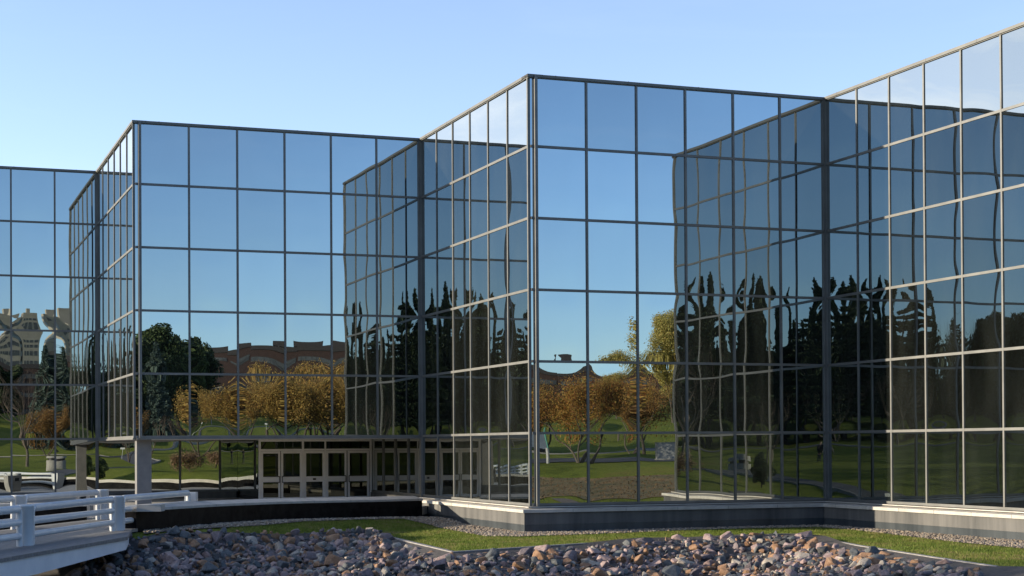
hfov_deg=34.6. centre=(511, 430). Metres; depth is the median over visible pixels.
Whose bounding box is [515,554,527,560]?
rock
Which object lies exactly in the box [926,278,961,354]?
window pane
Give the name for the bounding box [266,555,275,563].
rock
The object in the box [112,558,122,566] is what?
rock
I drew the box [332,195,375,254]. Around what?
window pane
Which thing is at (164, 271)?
window pane
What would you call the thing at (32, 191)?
small window panes
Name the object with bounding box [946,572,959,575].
rock
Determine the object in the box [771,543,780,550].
rock
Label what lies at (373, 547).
rock
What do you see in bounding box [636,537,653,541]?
rock
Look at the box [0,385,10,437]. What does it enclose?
window pane
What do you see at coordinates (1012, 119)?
window pane
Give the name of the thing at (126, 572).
rock
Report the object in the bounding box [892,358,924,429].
window pane
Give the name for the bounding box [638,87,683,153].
window pane
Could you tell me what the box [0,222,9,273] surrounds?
window pane
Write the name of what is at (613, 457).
window pane
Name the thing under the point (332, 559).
rock
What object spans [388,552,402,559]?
rock
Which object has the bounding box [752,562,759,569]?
rock
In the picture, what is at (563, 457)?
window pane
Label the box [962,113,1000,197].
window pane
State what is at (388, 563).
rock
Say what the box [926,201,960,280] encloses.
window pane
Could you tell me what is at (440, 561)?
rock
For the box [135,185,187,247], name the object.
window pane
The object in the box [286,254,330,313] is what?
window pane
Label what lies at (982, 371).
window pane
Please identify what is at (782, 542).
rock
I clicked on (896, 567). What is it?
rock
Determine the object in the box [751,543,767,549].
rock
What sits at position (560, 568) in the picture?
rock
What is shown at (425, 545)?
lawn edging
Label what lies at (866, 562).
rock
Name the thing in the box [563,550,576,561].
rock
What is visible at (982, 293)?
window pane
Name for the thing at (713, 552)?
rock
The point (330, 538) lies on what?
rock
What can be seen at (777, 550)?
rock
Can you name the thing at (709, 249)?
window pane
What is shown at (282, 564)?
rock
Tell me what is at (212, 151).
window pane
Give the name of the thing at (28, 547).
footbridge
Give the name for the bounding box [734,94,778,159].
window pane
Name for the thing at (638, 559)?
rock
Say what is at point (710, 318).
window pane
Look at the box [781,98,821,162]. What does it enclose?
window pane
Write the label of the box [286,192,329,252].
window pane
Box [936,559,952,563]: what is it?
rock
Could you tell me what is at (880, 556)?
rock
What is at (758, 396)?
window pane
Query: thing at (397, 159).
window pane
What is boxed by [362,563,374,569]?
rock
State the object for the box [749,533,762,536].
rock
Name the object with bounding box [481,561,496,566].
rock
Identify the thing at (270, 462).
entrance door
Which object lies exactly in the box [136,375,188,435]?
window pane
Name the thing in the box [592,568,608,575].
rock
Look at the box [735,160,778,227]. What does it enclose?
window pane
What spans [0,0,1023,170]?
sky
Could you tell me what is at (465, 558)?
rock
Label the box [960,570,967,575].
rock
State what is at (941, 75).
window pane
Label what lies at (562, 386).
window pane
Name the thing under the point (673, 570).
rock
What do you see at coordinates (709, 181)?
window pane
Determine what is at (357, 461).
entrance door
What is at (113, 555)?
rock
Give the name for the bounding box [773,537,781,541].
rock
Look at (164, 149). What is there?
window pane
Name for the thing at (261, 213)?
window pane
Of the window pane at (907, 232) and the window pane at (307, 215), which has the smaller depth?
the window pane at (907, 232)
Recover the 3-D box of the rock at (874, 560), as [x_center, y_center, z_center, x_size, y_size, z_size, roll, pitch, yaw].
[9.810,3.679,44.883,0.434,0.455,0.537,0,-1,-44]
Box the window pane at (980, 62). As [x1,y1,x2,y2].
[962,36,999,120]
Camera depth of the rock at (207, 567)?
47.41 m
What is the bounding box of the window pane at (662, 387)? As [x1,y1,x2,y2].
[639,364,685,431]
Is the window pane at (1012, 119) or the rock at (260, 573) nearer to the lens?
the rock at (260, 573)
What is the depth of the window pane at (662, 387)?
61.34 m
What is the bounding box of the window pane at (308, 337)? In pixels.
[286,315,330,373]
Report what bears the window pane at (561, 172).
in the office building
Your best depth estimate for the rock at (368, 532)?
56.62 m
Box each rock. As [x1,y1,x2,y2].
[65,569,80,575]
[98,571,114,575]
[101,564,112,570]
[108,552,123,559]
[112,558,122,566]
[120,569,131,575]
[129,558,136,564]
[134,570,150,575]
[136,563,147,570]
[163,552,180,563]
[190,539,199,547]
[198,534,211,542]
[201,562,217,573]
[204,543,214,550]
[210,531,222,544]
[211,553,219,557]
[222,533,236,541]
[222,571,231,575]
[232,543,239,551]
[249,545,255,554]
[255,571,265,575]
[264,552,280,561]
[265,568,274,574]
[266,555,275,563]
[267,572,278,575]
[275,541,283,549]
[277,561,288,568]
[283,537,295,544]
[289,551,299,556]
[294,535,299,544]
[306,551,316,559]
[314,545,323,551]
[324,533,339,541]
[324,546,336,552]
[324,554,339,565]
[334,539,343,546]
[338,559,356,566]
[342,562,353,569]
[355,561,364,569]
[358,568,373,575]
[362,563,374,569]
[365,529,375,535]
[367,545,379,550]
[380,566,389,575]
[381,543,391,550]
[382,552,390,558]
[385,560,397,566]
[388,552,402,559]
[392,542,401,547]
[399,547,407,552]
[407,564,417,570]
[409,556,423,563]
[431,558,446,566]
[432,563,444,569]
[436,553,453,561]
[445,554,451,561]
[461,554,469,561]
[475,557,487,564]
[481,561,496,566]
[485,548,499,558]
[512,561,525,569]
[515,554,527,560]
[518,547,532,554]
[531,568,543,575]
[532,549,547,560]
[534,544,550,551]
[536,564,547,573]
[549,559,562,565]
[555,565,565,571]
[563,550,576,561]
[577,554,587,560]
[581,558,589,562]
[587,547,601,554]
[588,560,600,565]
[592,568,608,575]
[596,555,611,561]
[605,567,623,574]
[615,556,626,562]
[620,553,628,563]
[623,539,632,544]
[634,554,643,564]
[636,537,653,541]
[647,572,660,575]
[648,559,661,567]
[661,564,681,575]
[671,534,685,539]
[677,559,694,566]
[693,553,701,559]
[701,554,713,560]
[701,566,715,570]
[703,533,713,539]
[703,544,715,550]
[706,548,716,554]
[717,564,728,570]
[719,568,730,574]
[720,531,732,538]
[732,542,738,549]
[745,561,752,569]
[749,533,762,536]
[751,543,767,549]
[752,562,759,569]
[754,545,764,552]
[762,557,775,564]
[762,562,772,570]
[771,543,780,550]
[772,554,782,563]
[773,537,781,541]
[774,547,779,553]
[779,539,788,545]
[785,569,797,575]
[795,531,812,536]
[795,552,812,558]
[803,541,814,549]
[807,537,817,543]
[815,542,824,548]
[817,546,827,553]
[824,543,831,550]
[824,557,837,566]
[832,543,838,548]
[838,547,846,555]
[849,548,859,554]
[851,569,862,575]
[853,555,867,560]
[856,558,871,566]
[859,552,873,556]
[864,546,879,552]
[866,557,880,565]
[869,554,884,559]
[869,564,879,572]
[878,569,889,575]
[879,551,890,555]
[891,564,902,570]
[893,572,902,575]
[903,567,914,574]
[910,559,921,562]
[915,564,923,569]
[917,564,932,571]
[917,571,932,575]
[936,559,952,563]
[943,564,952,569]
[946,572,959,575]
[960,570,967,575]
[968,569,974,575]
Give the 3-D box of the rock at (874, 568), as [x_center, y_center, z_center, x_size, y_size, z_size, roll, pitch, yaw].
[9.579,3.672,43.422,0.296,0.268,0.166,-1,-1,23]
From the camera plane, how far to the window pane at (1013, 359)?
53.12 m
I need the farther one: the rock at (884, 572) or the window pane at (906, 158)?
the window pane at (906, 158)
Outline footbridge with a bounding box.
[0,489,197,575]
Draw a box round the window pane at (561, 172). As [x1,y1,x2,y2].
[530,147,585,218]
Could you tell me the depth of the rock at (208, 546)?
50.44 m
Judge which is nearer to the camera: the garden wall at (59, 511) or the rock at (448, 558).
the rock at (448, 558)
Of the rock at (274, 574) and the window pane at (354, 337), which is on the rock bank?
the rock at (274, 574)
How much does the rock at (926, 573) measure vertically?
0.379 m
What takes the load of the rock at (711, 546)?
on the rock bank
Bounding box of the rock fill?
[63,526,983,575]
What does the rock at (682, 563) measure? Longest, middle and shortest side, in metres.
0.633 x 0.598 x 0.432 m
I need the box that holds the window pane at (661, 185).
[638,154,684,222]
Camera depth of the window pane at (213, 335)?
68.65 m
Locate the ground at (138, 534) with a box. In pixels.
[132,519,1023,565]
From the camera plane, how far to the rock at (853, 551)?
46.99 m
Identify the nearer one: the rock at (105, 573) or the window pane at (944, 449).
the rock at (105, 573)
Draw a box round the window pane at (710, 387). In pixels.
[688,365,733,430]
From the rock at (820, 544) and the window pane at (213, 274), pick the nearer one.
the rock at (820, 544)
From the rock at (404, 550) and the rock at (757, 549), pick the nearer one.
the rock at (404, 550)
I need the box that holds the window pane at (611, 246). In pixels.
[588,222,635,290]
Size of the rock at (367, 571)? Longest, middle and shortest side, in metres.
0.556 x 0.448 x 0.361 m
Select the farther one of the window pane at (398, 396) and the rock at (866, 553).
the window pane at (398, 396)
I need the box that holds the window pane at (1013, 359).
[1004,349,1023,427]
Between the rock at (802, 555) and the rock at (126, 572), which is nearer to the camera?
the rock at (126, 572)
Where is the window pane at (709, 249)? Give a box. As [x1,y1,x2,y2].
[687,226,732,293]
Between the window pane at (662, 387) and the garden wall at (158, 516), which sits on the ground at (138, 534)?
the garden wall at (158, 516)
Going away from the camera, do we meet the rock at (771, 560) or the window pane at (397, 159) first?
the rock at (771, 560)
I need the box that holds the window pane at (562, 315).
[531,291,586,360]
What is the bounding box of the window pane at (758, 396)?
[736,365,780,430]
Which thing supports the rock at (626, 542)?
on the rock bank
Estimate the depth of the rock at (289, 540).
54.40 m
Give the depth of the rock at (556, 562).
47.14 m
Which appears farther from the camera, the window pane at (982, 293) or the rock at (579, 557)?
the window pane at (982, 293)
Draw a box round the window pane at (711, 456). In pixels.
[689,434,733,500]
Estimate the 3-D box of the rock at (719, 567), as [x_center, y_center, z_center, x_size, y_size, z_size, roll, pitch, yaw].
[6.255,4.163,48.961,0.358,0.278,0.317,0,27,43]
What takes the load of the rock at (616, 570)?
on the rock bank
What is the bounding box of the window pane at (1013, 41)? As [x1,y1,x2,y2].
[1002,27,1023,108]
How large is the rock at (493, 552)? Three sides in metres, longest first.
0.606 x 0.488 x 0.394 m
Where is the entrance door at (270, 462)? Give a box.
[261,451,279,498]
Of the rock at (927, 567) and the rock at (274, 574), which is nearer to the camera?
the rock at (927, 567)
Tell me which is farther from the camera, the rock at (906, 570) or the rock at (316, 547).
the rock at (316, 547)
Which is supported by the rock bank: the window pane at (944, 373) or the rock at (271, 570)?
the rock at (271, 570)
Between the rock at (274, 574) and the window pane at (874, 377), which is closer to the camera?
the rock at (274, 574)
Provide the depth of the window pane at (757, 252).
62.81 m
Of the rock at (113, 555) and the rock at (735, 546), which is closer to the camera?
the rock at (113, 555)
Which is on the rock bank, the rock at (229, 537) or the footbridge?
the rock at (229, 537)
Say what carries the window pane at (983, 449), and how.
in the office building
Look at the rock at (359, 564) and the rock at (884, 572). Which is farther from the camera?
the rock at (359, 564)
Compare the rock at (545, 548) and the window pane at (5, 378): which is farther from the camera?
the window pane at (5, 378)
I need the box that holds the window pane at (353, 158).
[332,136,375,193]
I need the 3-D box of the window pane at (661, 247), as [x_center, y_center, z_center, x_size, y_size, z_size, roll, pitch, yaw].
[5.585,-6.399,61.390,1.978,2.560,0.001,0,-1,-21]
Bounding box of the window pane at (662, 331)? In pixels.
[639,294,685,361]
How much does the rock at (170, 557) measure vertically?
0.489 m
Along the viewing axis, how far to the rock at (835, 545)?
50.01 m
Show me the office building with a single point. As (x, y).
(532, 303)
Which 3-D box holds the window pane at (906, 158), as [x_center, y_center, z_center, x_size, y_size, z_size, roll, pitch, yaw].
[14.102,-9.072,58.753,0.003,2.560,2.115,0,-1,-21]
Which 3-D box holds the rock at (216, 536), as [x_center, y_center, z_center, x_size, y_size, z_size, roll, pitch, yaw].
[-9.309,3.400,51.578,0.467,0.528,0.410,20,-30,21]
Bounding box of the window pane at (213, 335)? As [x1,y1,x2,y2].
[191,313,236,372]
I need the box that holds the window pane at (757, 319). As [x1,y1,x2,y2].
[736,297,779,362]
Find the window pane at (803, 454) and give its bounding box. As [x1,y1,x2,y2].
[783,434,824,498]
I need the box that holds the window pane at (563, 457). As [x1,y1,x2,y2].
[532,434,586,503]
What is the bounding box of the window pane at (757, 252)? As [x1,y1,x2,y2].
[735,228,779,295]
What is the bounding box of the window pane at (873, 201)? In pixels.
[858,147,888,221]
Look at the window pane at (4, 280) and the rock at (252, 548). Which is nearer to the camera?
the rock at (252, 548)
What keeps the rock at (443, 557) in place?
on the rock bank
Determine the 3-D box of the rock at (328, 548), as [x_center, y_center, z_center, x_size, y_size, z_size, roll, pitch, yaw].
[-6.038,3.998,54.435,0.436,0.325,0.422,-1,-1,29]
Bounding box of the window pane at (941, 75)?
[924,51,959,131]
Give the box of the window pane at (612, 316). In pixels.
[589,292,636,360]
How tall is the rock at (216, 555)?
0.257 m
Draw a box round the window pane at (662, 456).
[640,434,686,500]
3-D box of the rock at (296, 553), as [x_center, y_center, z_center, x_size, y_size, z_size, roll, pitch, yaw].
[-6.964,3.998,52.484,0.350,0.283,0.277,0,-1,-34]
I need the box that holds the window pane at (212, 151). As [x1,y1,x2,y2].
[190,127,235,186]
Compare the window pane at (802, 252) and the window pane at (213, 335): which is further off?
the window pane at (213, 335)
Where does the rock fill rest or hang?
on the rock bank
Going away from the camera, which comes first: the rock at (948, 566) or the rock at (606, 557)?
the rock at (948, 566)
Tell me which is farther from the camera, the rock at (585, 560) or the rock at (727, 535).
the rock at (727, 535)
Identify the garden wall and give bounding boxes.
[0,503,86,529]
[125,496,422,532]
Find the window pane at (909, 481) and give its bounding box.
[892,432,925,502]
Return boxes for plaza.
[5,498,426,519]
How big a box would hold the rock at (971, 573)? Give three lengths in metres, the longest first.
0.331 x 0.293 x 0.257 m
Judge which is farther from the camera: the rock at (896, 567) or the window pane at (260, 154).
the window pane at (260, 154)
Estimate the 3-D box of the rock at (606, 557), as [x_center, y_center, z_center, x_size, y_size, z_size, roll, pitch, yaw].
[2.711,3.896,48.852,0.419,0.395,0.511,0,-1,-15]
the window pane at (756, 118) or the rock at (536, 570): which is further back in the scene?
the window pane at (756, 118)
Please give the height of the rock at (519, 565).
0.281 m
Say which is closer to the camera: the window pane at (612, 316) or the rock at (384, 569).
the rock at (384, 569)
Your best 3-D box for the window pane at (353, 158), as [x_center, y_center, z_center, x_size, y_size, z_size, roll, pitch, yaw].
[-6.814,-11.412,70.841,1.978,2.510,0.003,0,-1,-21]
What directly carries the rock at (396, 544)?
on the rock bank
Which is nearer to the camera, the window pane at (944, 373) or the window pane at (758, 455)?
the window pane at (944, 373)
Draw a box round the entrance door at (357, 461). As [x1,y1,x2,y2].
[347,451,368,496]
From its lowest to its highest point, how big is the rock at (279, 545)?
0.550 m
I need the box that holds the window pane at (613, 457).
[590,434,637,501]
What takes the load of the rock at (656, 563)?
on the rock bank
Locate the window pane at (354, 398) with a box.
[333,377,376,434]
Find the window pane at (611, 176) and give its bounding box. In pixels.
[588,151,635,220]
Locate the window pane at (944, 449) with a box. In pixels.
[927,431,962,504]
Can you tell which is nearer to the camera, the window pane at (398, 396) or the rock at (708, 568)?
the rock at (708, 568)
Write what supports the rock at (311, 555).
on the rock bank
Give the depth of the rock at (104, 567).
47.03 m
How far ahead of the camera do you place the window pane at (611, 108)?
60.73 m
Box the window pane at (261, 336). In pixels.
[239,314,284,373]
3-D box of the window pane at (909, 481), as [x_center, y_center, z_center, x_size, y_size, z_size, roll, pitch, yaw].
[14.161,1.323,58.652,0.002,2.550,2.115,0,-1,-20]
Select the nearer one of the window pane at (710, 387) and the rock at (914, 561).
the rock at (914, 561)
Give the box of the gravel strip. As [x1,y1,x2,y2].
[145,518,1018,547]
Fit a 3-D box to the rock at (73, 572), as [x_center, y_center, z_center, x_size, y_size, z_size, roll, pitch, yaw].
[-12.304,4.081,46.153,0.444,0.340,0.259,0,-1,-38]
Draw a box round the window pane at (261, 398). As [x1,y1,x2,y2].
[239,376,284,434]
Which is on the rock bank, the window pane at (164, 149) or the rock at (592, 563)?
the rock at (592, 563)
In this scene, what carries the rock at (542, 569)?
on the rock bank
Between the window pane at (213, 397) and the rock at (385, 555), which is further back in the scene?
the window pane at (213, 397)
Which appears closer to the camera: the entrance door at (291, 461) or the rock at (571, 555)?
the rock at (571, 555)
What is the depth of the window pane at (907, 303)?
58.73 m
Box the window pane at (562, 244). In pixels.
[531,219,585,289]
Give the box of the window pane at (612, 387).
[589,363,636,431]
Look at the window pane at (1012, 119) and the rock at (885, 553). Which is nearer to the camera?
the rock at (885, 553)
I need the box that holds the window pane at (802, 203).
[781,163,822,229]
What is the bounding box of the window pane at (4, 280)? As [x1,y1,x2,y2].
[0,276,9,328]
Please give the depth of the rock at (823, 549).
49.22 m
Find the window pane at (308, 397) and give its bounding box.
[287,376,330,434]
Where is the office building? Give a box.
[0,21,1023,539]
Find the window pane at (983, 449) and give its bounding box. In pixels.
[965,431,1002,506]
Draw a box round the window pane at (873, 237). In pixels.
[858,218,888,291]
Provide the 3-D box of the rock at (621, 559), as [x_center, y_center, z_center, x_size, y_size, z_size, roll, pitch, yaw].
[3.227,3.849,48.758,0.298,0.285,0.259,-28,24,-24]
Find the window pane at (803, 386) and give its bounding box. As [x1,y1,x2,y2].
[783,366,823,430]
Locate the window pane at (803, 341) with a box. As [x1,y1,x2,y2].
[782,298,823,363]
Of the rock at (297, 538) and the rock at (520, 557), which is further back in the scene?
the rock at (297, 538)
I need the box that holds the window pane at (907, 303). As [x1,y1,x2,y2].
[891,284,924,357]
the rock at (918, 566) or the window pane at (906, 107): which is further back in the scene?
the window pane at (906, 107)
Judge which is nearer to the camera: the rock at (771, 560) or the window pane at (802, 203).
the rock at (771, 560)
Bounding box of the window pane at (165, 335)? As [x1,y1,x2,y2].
[135,311,188,372]
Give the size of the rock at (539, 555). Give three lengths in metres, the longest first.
0.480 x 0.425 x 0.373 m
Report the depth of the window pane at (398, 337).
71.45 m
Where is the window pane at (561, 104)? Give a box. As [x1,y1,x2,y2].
[530,78,584,147]
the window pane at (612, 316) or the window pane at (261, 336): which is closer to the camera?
the window pane at (612, 316)
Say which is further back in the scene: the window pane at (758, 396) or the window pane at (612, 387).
the window pane at (758, 396)
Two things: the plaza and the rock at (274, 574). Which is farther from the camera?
the plaza
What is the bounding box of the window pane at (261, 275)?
[239,252,283,311]
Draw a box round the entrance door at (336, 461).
[326,451,346,496]
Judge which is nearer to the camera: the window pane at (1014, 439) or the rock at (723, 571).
the rock at (723, 571)
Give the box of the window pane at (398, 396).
[379,377,418,434]
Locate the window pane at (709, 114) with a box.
[686,90,731,156]
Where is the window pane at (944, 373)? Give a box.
[927,355,961,428]
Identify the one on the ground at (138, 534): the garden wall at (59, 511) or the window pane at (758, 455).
the garden wall at (59, 511)
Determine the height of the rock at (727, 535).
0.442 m
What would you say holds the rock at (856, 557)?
on the rock bank
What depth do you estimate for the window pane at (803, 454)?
63.43 m
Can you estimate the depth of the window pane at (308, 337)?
70.05 m
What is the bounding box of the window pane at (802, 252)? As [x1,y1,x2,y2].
[782,231,822,296]
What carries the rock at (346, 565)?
on the rock bank
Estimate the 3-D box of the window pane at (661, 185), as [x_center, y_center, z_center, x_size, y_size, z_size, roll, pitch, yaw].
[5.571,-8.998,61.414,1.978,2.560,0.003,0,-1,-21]
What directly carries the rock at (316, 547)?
on the rock bank
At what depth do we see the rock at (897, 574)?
41.39 m
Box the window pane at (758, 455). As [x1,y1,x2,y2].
[737,434,780,499]
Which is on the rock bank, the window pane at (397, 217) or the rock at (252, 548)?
the rock at (252, 548)
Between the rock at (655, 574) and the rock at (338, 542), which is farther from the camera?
the rock at (338, 542)
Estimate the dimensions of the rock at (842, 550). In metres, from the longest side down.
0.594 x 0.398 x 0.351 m
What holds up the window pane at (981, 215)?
in the office building
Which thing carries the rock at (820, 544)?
on the rock bank
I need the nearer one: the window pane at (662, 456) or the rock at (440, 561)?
the rock at (440, 561)
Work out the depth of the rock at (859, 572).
42.91 m
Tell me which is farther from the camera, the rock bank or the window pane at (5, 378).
the window pane at (5, 378)
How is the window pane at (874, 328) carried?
in the office building
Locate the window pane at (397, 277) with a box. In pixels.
[378,257,417,315]
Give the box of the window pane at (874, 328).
[859,290,889,360]
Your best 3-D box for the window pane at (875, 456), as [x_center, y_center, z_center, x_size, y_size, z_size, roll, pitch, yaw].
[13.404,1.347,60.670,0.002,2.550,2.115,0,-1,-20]
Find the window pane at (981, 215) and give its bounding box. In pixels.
[963,192,1000,274]
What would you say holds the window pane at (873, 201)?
in the office building
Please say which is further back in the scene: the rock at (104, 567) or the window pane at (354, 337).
the window pane at (354, 337)
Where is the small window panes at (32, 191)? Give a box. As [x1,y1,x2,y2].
[0,78,887,502]
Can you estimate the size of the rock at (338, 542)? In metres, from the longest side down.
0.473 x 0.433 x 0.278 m
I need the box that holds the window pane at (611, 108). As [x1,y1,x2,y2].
[587,83,634,150]
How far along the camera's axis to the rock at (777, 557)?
48.94 m
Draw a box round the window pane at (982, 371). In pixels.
[964,351,1002,427]
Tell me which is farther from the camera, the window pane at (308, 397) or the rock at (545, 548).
the window pane at (308, 397)
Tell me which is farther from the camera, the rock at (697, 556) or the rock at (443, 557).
the rock at (697, 556)
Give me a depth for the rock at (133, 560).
47.70 m
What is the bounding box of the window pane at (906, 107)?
[890,65,922,142]
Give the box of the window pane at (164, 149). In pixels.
[135,124,187,184]
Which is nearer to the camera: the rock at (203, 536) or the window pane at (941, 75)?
the rock at (203, 536)
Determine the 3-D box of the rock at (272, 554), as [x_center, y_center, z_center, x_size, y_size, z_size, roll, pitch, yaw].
[-7.474,4.093,51.715,0.667,0.320,0.462,5,23,-39]
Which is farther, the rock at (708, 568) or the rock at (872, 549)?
the rock at (708, 568)
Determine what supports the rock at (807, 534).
on the rock bank
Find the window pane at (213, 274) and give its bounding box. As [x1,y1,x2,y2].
[190,250,236,310]
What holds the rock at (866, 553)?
on the rock bank
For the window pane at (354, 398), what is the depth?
70.74 m
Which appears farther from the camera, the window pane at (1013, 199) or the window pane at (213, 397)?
the window pane at (213, 397)
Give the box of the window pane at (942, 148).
[925,125,960,206]
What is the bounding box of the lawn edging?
[394,537,995,565]
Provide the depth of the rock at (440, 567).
45.58 m
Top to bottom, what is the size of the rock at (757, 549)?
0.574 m
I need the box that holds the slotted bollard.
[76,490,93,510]
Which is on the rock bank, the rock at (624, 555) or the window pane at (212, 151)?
the rock at (624, 555)
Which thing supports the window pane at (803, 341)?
in the office building
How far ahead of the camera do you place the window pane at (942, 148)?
56.74 m
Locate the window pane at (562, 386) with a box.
[531,362,586,431]
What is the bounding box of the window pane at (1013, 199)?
[1003,187,1023,267]
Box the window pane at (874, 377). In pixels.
[859,361,889,429]
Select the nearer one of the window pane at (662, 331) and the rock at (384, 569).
the rock at (384, 569)
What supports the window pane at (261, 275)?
in the office building
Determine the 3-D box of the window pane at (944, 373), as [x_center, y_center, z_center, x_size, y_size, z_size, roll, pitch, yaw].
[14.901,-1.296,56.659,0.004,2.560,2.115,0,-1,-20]
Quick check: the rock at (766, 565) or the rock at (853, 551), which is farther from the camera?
the rock at (766, 565)
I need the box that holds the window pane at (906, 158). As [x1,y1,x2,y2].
[890,136,922,214]
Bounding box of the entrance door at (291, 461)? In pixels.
[281,451,301,497]
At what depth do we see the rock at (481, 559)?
46.28 m
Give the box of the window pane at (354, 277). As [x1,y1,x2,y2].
[333,255,375,314]
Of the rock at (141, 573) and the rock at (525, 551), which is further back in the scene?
the rock at (525, 551)
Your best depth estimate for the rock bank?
49.05 m
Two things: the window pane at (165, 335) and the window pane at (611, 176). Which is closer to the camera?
the window pane at (611, 176)
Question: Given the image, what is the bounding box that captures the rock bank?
[31,531,1023,575]
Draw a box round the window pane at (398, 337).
[378,317,418,374]
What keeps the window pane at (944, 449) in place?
in the office building
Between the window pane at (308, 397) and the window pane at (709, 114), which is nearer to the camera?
the window pane at (709, 114)
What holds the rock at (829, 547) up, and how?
on the rock bank
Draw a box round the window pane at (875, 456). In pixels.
[860,432,890,500]
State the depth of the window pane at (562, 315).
59.93 m
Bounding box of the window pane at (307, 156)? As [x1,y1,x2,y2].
[286,133,329,191]
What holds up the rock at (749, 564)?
on the rock bank
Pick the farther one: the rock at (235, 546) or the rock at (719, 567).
the rock at (235, 546)
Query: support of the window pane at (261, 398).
in the office building
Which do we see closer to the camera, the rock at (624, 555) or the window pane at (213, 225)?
the rock at (624, 555)
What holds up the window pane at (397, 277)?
in the office building
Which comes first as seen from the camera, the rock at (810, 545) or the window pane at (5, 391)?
the rock at (810, 545)
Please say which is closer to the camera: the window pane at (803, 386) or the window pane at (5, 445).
the window pane at (803, 386)
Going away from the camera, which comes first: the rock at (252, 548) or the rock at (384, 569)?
the rock at (384, 569)
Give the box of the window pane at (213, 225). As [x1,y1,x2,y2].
[190,188,236,248]
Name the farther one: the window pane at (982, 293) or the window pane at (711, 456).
the window pane at (711, 456)
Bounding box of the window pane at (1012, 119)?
[1002,105,1023,187]
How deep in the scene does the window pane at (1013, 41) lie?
53.15 m
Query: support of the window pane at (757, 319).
in the office building
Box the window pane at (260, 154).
[238,130,283,189]
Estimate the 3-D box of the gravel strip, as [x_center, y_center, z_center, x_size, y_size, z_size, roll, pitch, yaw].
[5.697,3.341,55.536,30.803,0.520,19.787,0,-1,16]
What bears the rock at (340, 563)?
on the rock bank
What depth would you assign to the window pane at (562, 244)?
59.96 m
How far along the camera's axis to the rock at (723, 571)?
47.69 m
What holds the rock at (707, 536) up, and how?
on the rock bank
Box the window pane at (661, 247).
[638,224,684,292]
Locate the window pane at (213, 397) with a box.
[191,375,236,435]
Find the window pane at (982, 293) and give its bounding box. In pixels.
[963,271,1001,350]
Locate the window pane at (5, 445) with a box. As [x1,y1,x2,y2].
[0,440,10,492]
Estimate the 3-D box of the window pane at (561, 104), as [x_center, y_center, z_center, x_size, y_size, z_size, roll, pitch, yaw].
[1.678,-11.566,59.987,2.188,2.510,0.005,0,-1,-21]
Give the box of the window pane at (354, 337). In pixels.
[333,316,375,374]
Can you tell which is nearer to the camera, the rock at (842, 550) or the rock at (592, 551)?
the rock at (842, 550)
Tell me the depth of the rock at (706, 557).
50.54 m
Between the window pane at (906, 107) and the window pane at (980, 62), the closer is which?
the window pane at (980, 62)
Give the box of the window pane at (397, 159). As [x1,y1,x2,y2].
[377,139,417,196]
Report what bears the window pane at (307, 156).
in the office building
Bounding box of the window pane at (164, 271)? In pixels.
[135,248,187,309]
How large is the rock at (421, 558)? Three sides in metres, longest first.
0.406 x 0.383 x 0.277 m
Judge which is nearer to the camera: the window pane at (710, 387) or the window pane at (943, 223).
the window pane at (943, 223)
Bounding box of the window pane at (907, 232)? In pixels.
[891,210,923,285]
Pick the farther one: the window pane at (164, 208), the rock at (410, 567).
the window pane at (164, 208)
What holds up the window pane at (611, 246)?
in the office building
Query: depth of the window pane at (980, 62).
54.76 m
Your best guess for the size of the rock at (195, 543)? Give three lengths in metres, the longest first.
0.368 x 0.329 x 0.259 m
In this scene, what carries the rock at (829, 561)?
on the rock bank
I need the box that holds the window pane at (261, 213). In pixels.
[238,190,283,250]
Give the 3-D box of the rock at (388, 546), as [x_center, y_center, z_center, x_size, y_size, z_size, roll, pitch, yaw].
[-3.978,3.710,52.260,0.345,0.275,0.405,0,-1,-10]
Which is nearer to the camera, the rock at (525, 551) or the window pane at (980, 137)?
the rock at (525, 551)
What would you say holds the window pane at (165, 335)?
in the office building
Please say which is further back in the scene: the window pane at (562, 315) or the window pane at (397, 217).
the window pane at (397, 217)
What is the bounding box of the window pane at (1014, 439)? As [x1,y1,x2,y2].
[1005,430,1023,507]
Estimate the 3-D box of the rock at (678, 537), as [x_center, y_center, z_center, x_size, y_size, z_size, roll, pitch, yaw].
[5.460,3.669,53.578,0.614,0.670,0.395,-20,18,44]
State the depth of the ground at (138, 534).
56.24 m
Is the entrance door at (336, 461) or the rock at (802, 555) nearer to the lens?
the rock at (802, 555)
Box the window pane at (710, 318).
[688,295,733,362]
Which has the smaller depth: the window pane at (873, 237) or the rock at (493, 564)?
the rock at (493, 564)
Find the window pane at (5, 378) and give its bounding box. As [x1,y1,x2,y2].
[0,331,10,383]
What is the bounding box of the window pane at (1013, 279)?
[1004,268,1023,347]
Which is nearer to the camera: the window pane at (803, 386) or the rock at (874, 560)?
the rock at (874, 560)
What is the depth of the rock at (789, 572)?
45.06 m
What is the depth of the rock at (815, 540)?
51.60 m
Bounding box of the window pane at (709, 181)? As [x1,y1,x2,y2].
[687,157,732,225]
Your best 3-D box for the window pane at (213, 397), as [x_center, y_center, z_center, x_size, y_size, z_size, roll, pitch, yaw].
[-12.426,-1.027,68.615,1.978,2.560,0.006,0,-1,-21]
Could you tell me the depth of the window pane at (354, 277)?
70.79 m
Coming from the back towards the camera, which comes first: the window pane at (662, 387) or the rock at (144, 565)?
the window pane at (662, 387)
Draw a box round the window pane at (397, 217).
[378,197,417,255]
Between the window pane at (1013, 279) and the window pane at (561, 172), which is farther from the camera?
the window pane at (561, 172)
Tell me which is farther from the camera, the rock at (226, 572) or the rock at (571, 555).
the rock at (571, 555)

